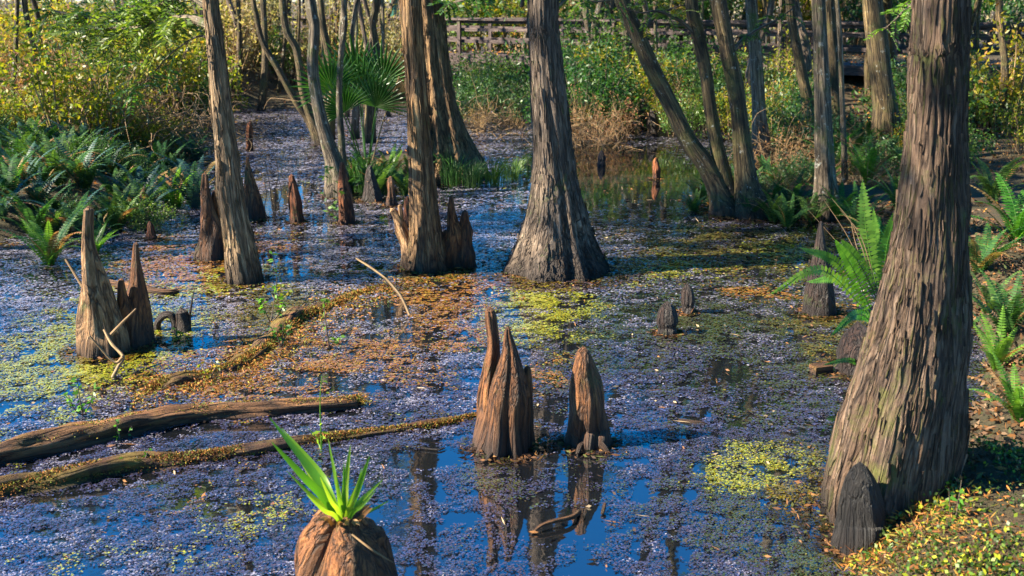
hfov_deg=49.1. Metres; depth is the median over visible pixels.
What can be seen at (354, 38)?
shrub
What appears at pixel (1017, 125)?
shrub
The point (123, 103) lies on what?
shrub
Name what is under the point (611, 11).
thicket tree
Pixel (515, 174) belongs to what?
sedge tuft
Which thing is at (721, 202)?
leaning tree
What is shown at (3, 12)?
shrub
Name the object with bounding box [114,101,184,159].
shrub
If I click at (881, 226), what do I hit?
sword fern
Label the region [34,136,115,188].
sword fern
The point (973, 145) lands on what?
shrub
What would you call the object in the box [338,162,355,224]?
cypress knee
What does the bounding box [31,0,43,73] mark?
thicket tree
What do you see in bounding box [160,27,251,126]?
shrub
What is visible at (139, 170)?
sword fern
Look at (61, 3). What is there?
shrub
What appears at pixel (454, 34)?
shrub
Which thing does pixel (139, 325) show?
cypress knee
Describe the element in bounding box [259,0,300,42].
shrub
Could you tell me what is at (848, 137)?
sword fern
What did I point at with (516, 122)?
shrub
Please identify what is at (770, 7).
thicket tree
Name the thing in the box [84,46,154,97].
shrub
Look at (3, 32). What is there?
shrub
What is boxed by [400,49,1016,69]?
leaf litter
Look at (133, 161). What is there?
sword fern
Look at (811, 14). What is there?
shrub
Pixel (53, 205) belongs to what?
sword fern
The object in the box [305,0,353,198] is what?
swamp tree
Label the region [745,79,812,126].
shrub
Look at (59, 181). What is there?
sword fern
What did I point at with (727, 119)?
shrub
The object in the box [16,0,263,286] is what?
cypress tree
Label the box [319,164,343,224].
seedling
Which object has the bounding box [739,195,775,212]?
sword fern
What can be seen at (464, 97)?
shrub
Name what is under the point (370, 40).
thicket tree
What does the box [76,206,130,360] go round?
cypress knee
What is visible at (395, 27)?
shrub
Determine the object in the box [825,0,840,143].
swamp tree
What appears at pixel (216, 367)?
seedling
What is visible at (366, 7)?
thicket tree
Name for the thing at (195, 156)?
sword fern
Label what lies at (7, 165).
shrub
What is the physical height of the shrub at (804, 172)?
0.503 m
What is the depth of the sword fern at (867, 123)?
17.83 m
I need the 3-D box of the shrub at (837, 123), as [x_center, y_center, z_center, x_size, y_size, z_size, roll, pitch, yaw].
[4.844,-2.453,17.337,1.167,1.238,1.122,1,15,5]
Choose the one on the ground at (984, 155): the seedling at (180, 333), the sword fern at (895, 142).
the sword fern at (895, 142)
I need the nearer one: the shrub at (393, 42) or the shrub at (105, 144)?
the shrub at (105, 144)
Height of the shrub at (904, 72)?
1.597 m
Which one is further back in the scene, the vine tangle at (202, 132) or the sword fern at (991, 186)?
the vine tangle at (202, 132)
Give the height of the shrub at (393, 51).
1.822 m
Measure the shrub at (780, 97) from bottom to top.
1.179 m
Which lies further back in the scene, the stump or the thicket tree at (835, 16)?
the thicket tree at (835, 16)
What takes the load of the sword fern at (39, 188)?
on the ground at (984, 155)
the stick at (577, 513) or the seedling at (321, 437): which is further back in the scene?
the seedling at (321, 437)
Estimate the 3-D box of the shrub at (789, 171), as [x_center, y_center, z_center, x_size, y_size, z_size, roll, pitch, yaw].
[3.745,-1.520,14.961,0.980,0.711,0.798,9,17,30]
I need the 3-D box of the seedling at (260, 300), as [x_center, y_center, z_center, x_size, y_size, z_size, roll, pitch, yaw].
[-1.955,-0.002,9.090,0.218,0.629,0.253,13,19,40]
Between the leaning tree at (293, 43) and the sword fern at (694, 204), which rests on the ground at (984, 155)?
the leaning tree at (293, 43)
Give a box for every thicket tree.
[8,0,19,103]
[21,0,38,106]
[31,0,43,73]
[121,0,154,124]
[192,2,208,82]
[199,6,208,90]
[226,0,243,91]
[235,0,241,100]
[256,0,268,111]
[276,0,288,92]
[287,0,293,56]
[295,7,297,39]
[297,0,300,46]
[302,0,305,24]
[320,33,327,107]
[332,0,339,46]
[339,0,349,117]
[347,0,352,25]
[355,13,361,116]
[358,0,376,110]
[362,0,369,26]
[368,0,380,50]
[379,11,384,52]
[380,0,391,116]
[385,0,394,33]
[520,0,529,73]
[573,2,582,52]
[582,1,590,53]
[590,0,613,35]
[591,2,603,53]
[608,0,616,37]
[622,0,643,69]
[637,0,658,106]
[642,0,652,47]
[653,0,661,55]
[662,0,673,56]
[692,1,704,80]
[698,0,774,107]
[736,11,745,52]
[738,6,746,42]
[761,0,765,53]
[775,0,787,53]
[776,0,782,75]
[794,0,811,77]
[834,0,836,31]
[864,46,871,102]
[883,0,899,104]
[970,0,979,38]
[976,0,981,77]
[988,0,1008,134]
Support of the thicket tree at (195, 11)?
on the ground at (984, 155)
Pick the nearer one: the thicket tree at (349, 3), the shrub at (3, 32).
the shrub at (3, 32)
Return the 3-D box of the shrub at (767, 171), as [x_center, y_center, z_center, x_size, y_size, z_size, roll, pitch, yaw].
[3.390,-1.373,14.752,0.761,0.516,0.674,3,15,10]
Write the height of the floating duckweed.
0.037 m
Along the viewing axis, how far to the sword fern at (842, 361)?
7.83 m
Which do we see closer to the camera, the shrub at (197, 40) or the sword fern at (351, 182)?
the sword fern at (351, 182)
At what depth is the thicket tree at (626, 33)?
26.18 m
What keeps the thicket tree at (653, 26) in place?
on the ground at (984, 155)
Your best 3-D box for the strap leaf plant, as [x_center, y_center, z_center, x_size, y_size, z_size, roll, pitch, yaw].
[-0.782,0.791,4.717,0.487,0.467,0.650,0,15,0]
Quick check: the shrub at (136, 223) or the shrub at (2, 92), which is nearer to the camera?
the shrub at (136, 223)
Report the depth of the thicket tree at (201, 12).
25.35 m
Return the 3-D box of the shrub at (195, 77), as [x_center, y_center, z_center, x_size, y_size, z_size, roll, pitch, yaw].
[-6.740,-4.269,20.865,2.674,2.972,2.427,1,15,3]
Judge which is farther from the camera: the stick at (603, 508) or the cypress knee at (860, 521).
the stick at (603, 508)
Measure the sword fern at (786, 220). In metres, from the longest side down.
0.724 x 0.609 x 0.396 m
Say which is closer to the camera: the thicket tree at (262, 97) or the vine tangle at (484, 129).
the vine tangle at (484, 129)
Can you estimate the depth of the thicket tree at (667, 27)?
29.86 m
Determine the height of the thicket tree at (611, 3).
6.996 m
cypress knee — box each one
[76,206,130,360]
[117,242,154,349]
[145,221,158,239]
[193,172,223,262]
[244,158,265,219]
[246,122,253,151]
[288,174,304,223]
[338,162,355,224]
[362,165,382,202]
[386,176,397,207]
[390,204,408,268]
[403,196,408,227]
[443,195,476,268]
[469,307,535,461]
[564,346,612,456]
[597,150,605,164]
[622,97,634,134]
[638,98,647,131]
[647,107,657,136]
[652,157,660,179]
[656,301,677,336]
[681,283,694,314]
[802,221,836,317]
[830,462,886,557]
[833,321,866,376]
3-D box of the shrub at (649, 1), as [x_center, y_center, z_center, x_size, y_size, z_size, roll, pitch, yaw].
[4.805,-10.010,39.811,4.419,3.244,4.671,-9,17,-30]
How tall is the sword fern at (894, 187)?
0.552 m
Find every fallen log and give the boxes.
[0,393,371,466]
[0,411,476,501]
[109,279,178,295]
[134,282,395,394]
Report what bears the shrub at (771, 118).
on the water
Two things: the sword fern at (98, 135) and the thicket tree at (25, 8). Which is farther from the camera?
the thicket tree at (25, 8)
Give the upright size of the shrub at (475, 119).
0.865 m
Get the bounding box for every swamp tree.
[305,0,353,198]
[318,0,335,139]
[364,0,379,143]
[616,0,734,200]
[710,0,804,220]
[745,0,772,170]
[808,0,843,221]
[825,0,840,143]
[862,0,902,158]
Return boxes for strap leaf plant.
[270,418,387,532]
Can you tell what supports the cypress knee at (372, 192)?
on the ground at (984, 155)
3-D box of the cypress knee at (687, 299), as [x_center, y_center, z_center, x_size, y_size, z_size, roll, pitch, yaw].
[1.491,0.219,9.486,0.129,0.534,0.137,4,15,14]
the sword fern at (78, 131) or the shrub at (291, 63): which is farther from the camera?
the shrub at (291, 63)
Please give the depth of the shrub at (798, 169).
14.39 m
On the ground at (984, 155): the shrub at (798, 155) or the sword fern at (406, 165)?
the shrub at (798, 155)
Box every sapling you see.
[336,0,347,166]
[350,0,359,138]
[835,0,848,184]
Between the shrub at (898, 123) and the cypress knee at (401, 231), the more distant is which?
the shrub at (898, 123)
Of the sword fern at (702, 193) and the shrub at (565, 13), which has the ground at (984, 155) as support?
the shrub at (565, 13)
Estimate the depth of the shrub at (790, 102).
18.37 m
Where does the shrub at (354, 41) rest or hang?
on the ground at (984, 155)
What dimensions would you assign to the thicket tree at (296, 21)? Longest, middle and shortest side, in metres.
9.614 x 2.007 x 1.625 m
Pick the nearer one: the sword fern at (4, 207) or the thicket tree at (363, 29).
the sword fern at (4, 207)
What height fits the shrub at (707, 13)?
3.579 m
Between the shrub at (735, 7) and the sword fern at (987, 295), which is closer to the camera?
the sword fern at (987, 295)
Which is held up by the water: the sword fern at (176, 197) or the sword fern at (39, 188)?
the sword fern at (176, 197)
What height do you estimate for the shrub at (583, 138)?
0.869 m
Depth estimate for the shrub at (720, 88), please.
21.62 m
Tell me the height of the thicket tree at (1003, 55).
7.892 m
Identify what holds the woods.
on the ground at (984, 155)
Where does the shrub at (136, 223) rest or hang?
on the water
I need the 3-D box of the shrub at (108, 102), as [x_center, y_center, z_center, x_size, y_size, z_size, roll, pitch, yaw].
[-6.426,-3.151,17.406,2.043,2.270,1.854,-9,17,-32]
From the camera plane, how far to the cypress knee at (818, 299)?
9.34 m
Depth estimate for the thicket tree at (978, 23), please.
23.78 m
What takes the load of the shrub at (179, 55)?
on the ground at (984, 155)
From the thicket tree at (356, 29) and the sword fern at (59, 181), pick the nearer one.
the sword fern at (59, 181)
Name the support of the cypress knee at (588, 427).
on the ground at (984, 155)
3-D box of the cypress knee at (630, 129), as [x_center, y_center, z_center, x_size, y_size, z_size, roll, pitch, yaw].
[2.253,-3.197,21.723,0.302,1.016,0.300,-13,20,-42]
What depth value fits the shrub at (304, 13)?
34.13 m
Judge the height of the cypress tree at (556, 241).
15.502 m
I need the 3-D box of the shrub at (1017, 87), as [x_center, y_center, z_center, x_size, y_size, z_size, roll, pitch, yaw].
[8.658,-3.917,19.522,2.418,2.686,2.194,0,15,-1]
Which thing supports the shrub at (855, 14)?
on the ground at (984, 155)
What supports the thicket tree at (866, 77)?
on the ground at (984, 155)
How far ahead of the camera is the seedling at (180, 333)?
8.78 m
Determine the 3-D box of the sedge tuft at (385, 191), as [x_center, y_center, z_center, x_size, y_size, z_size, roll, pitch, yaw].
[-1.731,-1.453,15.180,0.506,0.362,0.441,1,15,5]
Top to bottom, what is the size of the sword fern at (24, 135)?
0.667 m
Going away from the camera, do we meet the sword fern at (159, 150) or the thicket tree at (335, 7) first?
the sword fern at (159, 150)
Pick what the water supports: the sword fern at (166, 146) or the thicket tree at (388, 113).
the sword fern at (166, 146)
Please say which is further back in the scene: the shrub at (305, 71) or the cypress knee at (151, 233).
the shrub at (305, 71)
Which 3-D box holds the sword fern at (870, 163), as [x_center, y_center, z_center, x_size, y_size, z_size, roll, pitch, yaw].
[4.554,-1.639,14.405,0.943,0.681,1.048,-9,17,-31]
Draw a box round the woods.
[0,0,1023,50]
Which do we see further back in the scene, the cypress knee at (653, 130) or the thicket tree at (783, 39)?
the thicket tree at (783, 39)
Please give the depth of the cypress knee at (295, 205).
13.16 m
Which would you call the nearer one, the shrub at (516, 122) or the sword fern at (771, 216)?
the sword fern at (771, 216)
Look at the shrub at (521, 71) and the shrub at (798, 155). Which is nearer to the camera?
the shrub at (798, 155)
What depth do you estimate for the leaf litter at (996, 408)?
7.31 m
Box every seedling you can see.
[63,378,100,415]
[114,419,131,441]
[171,327,184,338]
[196,361,220,379]
[256,250,287,321]
[262,278,292,301]
[264,141,281,223]
[267,320,292,347]
[308,376,328,451]
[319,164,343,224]
[319,298,344,348]
[932,480,965,520]
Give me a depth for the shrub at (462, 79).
24.68 m
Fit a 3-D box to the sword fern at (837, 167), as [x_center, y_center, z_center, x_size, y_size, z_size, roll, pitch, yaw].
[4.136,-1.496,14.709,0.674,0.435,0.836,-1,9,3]
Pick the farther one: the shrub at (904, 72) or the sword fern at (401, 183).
the shrub at (904, 72)
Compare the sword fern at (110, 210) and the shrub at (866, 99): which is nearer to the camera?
the sword fern at (110, 210)
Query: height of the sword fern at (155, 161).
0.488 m
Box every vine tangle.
[2,60,180,127]
[40,57,311,163]
[66,59,208,148]
[119,70,274,160]
[455,73,532,144]
[529,92,659,155]
[729,106,857,167]
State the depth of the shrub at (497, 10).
37.45 m
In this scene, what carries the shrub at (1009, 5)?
on the ground at (984, 155)
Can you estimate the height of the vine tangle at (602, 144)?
1.049 m
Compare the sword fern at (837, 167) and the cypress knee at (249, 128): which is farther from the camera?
the cypress knee at (249, 128)
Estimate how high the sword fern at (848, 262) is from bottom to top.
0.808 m
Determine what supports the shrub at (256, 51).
on the ground at (984, 155)
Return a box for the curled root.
[154,288,194,332]
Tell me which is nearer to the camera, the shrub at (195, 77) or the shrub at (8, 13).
the shrub at (195, 77)
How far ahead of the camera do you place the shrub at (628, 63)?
24.33 m
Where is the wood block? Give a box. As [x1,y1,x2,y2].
[809,362,832,375]
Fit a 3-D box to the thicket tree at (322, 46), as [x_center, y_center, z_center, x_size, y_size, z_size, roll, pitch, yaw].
[-4.309,-8.177,23.964,1.313,9.385,1.472,1,15,5]
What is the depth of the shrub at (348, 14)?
31.86 m
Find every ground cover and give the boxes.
[850,434,1023,575]
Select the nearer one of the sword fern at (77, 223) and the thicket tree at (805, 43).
the sword fern at (77, 223)
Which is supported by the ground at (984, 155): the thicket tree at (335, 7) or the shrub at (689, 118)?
the thicket tree at (335, 7)
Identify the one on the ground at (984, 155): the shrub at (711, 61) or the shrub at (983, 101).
the shrub at (983, 101)
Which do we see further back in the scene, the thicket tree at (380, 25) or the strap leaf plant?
the thicket tree at (380, 25)
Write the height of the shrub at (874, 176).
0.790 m
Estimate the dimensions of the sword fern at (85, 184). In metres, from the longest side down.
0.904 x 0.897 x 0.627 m
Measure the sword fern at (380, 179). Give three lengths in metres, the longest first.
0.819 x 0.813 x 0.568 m
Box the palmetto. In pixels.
[289,30,406,163]
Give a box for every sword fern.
[0,113,12,135]
[0,117,59,145]
[0,119,12,144]
[0,125,75,163]
[0,129,58,163]
[0,140,57,186]
[0,142,34,173]
[0,151,46,197]
[0,171,49,220]
[0,173,26,200]
[0,182,73,238]
[0,203,83,265]
[1,118,47,142]
[1,125,68,153]
[2,110,48,134]
[3,127,103,167]
[5,131,108,185]
[6,166,72,208]
[6,188,120,235]
[12,197,76,235]
[16,111,79,145]
[17,183,74,209]
[21,153,68,187]
[29,180,101,216]
[32,117,73,133]
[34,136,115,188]
[35,126,110,156]
[45,144,118,189]
[46,106,121,128]
[46,118,129,150]
[50,125,101,151]
[70,223,118,251]
[73,188,145,230]
[75,126,133,152]
[75,161,142,194]
[76,208,123,237]
[80,139,146,174]
[84,124,121,139]
[85,173,151,217]
[87,196,128,224]
[97,159,172,197]
[97,178,168,221]
[99,131,140,151]
[99,152,132,173]
[113,171,180,216]
[115,149,149,173]
[117,158,159,182]
[118,137,194,174]
[123,151,168,181]
[128,142,166,160]
[129,181,174,207]
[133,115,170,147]
[134,135,185,163]
[135,159,190,185]
[138,176,181,204]
[141,168,200,207]
[148,151,214,209]
[148,152,193,169]
[158,155,208,179]
[164,128,213,161]
[336,174,362,190]
[337,147,378,170]
[345,140,402,180]
[350,162,400,191]
[361,144,407,173]
[383,153,437,176]
[384,165,407,195]
[670,189,708,211]
[684,178,707,201]
[731,163,771,182]
[738,189,803,221]
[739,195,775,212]
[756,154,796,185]
[757,170,825,213]
[760,157,811,186]
[766,173,791,198]
[766,193,817,227]
[769,240,871,334]
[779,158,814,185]
[779,185,842,222]
[796,125,867,165]
[800,160,848,173]
[802,180,879,218]
[809,179,892,299]
[811,132,898,174]
[819,180,892,229]
[824,357,855,365]
[833,111,892,153]
[838,134,901,184]
[839,206,884,243]
[842,219,890,258]
[846,117,870,135]
[856,127,902,167]
[864,166,900,208]
[883,144,901,166]
[967,350,1023,422]
[968,223,1023,273]
[970,156,1023,202]
[970,270,1022,313]
[971,169,1023,241]
[972,266,1023,337]
[973,304,1023,369]
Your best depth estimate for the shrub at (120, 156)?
15.48 m
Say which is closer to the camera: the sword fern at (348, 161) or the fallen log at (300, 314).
the fallen log at (300, 314)
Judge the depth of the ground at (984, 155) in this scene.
10.31 m
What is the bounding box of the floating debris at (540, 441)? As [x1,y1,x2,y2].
[0,169,986,571]
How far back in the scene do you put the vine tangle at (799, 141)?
16.84 m
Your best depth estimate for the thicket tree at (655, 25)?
26.49 m
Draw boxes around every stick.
[65,259,81,285]
[89,308,136,377]
[148,509,171,513]
[356,258,410,314]
[393,444,444,449]
[530,509,581,534]
[600,503,606,514]
[678,418,724,423]
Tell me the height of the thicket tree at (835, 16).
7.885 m
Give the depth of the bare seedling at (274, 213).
13.13 m
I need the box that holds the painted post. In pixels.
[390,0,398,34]
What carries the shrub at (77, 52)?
on the ground at (984, 155)
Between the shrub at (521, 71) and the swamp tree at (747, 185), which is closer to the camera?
the swamp tree at (747, 185)
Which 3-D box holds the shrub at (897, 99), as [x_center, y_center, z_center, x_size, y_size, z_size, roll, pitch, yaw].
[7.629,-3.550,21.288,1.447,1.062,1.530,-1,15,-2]
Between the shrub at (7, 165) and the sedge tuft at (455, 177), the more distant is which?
the sedge tuft at (455, 177)
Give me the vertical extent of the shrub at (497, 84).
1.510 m
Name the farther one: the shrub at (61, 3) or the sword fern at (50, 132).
the shrub at (61, 3)
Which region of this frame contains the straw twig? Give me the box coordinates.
[351,534,392,562]
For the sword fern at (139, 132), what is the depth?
18.74 m
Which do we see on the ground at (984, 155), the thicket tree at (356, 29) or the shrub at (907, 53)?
the shrub at (907, 53)
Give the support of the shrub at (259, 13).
on the ground at (984, 155)
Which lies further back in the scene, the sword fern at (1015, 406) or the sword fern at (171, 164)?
the sword fern at (171, 164)
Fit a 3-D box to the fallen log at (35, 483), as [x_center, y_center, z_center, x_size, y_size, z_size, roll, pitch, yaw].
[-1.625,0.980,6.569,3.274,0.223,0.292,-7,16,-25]
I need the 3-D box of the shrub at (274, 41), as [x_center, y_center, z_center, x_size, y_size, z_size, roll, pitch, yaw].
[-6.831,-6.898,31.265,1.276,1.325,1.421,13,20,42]
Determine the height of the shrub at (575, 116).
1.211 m
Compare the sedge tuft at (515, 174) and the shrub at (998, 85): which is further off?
the shrub at (998, 85)
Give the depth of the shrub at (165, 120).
19.43 m
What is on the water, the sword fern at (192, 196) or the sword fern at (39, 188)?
the sword fern at (192, 196)
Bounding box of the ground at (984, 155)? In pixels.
[0,1,1023,575]
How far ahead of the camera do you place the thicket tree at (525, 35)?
34.12 m
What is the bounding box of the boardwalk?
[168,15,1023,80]
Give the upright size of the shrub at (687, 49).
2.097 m
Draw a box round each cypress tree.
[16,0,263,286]
[399,0,447,273]
[422,0,511,183]
[503,0,633,283]
[810,0,973,528]
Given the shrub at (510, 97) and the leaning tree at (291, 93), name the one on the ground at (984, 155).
the leaning tree at (291, 93)
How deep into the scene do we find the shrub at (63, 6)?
24.33 m
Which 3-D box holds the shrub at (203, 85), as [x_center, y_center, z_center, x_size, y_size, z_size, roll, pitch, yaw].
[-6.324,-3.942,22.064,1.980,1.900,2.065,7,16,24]
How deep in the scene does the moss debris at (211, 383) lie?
8.35 m
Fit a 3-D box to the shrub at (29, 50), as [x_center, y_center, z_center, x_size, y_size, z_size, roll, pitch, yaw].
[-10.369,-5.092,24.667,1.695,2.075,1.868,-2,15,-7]
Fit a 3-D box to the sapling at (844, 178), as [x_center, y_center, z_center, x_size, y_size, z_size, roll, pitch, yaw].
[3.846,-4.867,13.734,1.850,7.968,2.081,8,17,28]
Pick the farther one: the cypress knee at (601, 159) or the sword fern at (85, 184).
the cypress knee at (601, 159)
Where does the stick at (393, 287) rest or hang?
on the water
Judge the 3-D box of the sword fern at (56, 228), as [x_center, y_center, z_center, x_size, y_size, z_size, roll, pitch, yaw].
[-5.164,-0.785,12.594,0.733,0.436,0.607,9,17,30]
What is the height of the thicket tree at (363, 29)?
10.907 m
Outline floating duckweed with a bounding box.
[0,108,988,575]
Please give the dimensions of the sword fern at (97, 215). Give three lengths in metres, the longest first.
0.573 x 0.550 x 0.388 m
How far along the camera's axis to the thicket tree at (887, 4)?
24.09 m
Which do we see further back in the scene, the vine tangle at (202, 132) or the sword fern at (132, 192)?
the vine tangle at (202, 132)
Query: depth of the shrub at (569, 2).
41.54 m
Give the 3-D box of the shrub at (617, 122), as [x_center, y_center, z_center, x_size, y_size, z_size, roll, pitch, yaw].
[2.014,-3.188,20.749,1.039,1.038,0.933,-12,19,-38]
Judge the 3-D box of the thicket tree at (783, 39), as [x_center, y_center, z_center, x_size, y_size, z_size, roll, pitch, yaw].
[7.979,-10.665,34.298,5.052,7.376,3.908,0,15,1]
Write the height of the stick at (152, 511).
0.016 m
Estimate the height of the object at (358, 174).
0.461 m
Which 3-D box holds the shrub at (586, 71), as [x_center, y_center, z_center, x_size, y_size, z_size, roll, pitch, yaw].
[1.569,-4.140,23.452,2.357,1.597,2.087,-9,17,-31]
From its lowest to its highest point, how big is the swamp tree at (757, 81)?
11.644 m
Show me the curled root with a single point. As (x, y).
(180, 320)
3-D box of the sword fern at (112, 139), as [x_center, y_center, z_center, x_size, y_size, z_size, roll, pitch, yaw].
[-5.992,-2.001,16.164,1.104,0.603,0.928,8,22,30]
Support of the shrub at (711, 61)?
in the water
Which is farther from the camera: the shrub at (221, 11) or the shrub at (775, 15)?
the shrub at (775, 15)
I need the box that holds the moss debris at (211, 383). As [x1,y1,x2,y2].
[92,271,440,412]
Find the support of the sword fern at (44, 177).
on the ground at (984, 155)
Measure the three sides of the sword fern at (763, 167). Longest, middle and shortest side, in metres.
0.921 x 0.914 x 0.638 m
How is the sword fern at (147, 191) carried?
on the water
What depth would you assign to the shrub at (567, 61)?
24.28 m
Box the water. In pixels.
[0,103,986,575]
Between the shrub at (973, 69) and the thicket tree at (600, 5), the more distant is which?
the thicket tree at (600, 5)
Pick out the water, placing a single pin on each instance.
(618, 173)
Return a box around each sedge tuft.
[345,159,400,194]
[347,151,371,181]
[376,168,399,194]
[434,149,477,187]
[454,157,490,188]
[476,155,511,186]
[497,156,526,181]
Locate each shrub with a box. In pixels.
[0,0,40,46]
[0,0,71,39]
[0,0,93,93]
[0,12,60,100]
[0,12,139,137]
[0,15,27,72]
[0,25,20,96]
[0,28,69,73]
[0,37,11,69]
[0,58,34,130]
[0,62,16,114]
[0,77,50,132]
[0,86,26,130]
[0,87,22,128]
[0,88,80,130]
[0,110,17,135]
[0,157,33,178]
[1,44,51,106]
[4,4,118,106]
[5,122,67,149]
[10,5,131,122]
[13,0,93,64]
[25,65,77,118]
[25,140,82,166]
[27,10,167,143]
[29,39,96,88]
[36,58,179,132]
[42,194,100,229]
[54,0,119,29]
[58,126,121,161]
[60,0,159,47]
[65,33,114,70]
[68,0,224,122]
[71,37,162,76]
[72,110,114,135]
[73,0,225,123]
[79,56,153,124]
[82,129,130,157]
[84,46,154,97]
[93,140,143,175]
[102,90,160,152]
[108,190,181,232]
[114,44,207,122]
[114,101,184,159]
[125,150,163,176]
[142,105,181,145]
[156,39,231,131]
[157,13,205,85]
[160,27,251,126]
[163,102,210,158]
[168,28,229,58]
[178,2,227,45]
[184,2,245,50]
[187,0,278,81]
[219,0,296,66]
[221,0,277,70]
[223,0,278,59]
[249,20,307,84]
[257,23,293,58]
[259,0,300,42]
[274,0,371,80]
[289,46,323,87]
[291,0,368,48]
[291,0,397,46]
[318,10,389,65]
[327,4,396,54]
[347,2,403,95]
[349,0,404,75]
[364,0,400,43]
[372,22,404,86]
[444,0,526,65]
[446,0,528,66]
[450,50,510,103]
[451,46,522,110]
[453,65,501,117]
[453,70,505,126]
[457,54,529,121]
[461,93,495,132]
[486,0,568,51]
[486,75,530,126]
[488,92,530,128]
[489,26,592,98]
[514,55,631,136]
[518,0,708,51]
[522,40,602,101]
[522,54,638,122]
[559,0,595,49]
[560,6,643,85]
[562,27,656,130]
[565,22,663,96]
[568,80,615,142]
[569,61,658,130]
[572,107,628,146]
[592,25,658,76]
[594,89,648,140]
[595,46,673,117]
[609,48,692,120]
[614,0,689,49]
[630,25,697,112]
[639,65,701,125]
[644,88,700,136]
[648,36,770,127]
[653,83,724,138]
[661,0,760,49]
[661,42,722,112]
[663,74,726,132]
[686,42,764,125]
[691,68,792,131]
[703,79,751,140]
[706,0,783,42]
[717,50,795,103]
[723,106,772,137]
[725,112,804,164]
[727,0,811,43]
[743,24,812,86]
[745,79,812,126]
[746,58,796,133]
[748,78,798,150]
[750,72,834,155]
[752,105,814,169]
[756,152,813,188]
[758,165,794,189]
[759,156,807,196]
[767,58,812,103]
[767,102,859,151]
[769,74,846,119]
[769,87,801,147]
[770,147,837,181]
[772,121,813,162]
[772,157,813,187]
[773,0,844,41]
[773,43,813,81]
[780,129,853,184]
[787,127,840,162]
[788,88,862,159]
[803,2,849,37]
[805,0,896,44]
[835,128,899,185]
[839,0,994,52]
[850,68,983,124]
[858,129,902,175]
[878,94,907,148]
[890,54,985,125]
[892,0,1017,45]
[892,46,987,69]
[893,59,1023,135]
[895,86,902,117]
[895,109,987,156]
[896,90,973,131]
[897,121,1005,163]
[968,81,1016,130]
[969,0,1023,136]
[970,44,1022,122]
[971,0,1023,47]
[972,70,1023,118]
[978,76,1023,153]
[987,131,1023,171]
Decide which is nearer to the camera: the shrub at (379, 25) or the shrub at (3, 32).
the shrub at (3, 32)
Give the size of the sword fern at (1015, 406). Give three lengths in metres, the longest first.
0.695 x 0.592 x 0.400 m
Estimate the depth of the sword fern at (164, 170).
15.19 m
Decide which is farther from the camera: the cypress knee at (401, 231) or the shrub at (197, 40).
the shrub at (197, 40)
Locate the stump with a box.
[294,508,397,575]
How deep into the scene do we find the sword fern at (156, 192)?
13.99 m
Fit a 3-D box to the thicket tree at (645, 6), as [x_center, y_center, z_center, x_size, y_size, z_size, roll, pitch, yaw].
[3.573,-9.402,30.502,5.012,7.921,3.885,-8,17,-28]
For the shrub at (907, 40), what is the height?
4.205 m
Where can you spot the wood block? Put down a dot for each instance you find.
(815, 369)
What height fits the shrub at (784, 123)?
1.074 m
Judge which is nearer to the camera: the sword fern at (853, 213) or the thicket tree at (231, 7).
the sword fern at (853, 213)
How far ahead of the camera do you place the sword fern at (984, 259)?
10.12 m
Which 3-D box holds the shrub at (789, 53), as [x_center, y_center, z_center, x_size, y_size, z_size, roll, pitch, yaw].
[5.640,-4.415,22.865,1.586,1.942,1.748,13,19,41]
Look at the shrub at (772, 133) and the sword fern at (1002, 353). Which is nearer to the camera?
the sword fern at (1002, 353)
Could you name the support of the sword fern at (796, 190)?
on the water
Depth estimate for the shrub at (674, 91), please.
22.75 m
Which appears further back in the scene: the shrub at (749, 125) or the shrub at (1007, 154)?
the shrub at (749, 125)
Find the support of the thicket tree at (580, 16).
on the ground at (984, 155)
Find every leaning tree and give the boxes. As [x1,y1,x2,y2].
[250,0,312,140]
[279,0,320,145]
[614,0,734,217]
[785,0,814,157]
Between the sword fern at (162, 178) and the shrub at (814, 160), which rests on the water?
the sword fern at (162, 178)
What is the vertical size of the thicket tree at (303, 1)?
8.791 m
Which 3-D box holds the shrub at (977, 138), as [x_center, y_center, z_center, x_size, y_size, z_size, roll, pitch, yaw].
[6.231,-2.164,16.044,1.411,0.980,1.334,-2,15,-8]
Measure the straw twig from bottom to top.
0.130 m
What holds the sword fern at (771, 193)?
on the ground at (984, 155)
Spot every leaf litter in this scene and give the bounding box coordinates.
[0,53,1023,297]
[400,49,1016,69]
[830,456,1023,575]
[844,202,1023,487]
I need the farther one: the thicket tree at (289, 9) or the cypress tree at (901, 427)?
the thicket tree at (289, 9)
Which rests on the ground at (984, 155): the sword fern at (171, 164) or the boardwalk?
the boardwalk
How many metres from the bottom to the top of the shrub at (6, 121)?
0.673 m
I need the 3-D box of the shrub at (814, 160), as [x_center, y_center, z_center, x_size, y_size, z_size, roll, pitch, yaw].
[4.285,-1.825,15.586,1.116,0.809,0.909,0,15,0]
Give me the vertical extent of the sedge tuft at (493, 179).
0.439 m
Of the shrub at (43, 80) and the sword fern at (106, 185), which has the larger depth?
the shrub at (43, 80)
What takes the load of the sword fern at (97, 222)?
on the water
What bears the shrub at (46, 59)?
on the ground at (984, 155)
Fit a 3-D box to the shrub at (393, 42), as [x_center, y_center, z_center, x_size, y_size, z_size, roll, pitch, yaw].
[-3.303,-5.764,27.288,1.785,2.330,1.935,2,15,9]
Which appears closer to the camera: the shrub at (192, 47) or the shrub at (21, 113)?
the shrub at (21, 113)
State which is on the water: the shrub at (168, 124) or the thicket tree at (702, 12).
the shrub at (168, 124)
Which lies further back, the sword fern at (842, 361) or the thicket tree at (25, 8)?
the thicket tree at (25, 8)

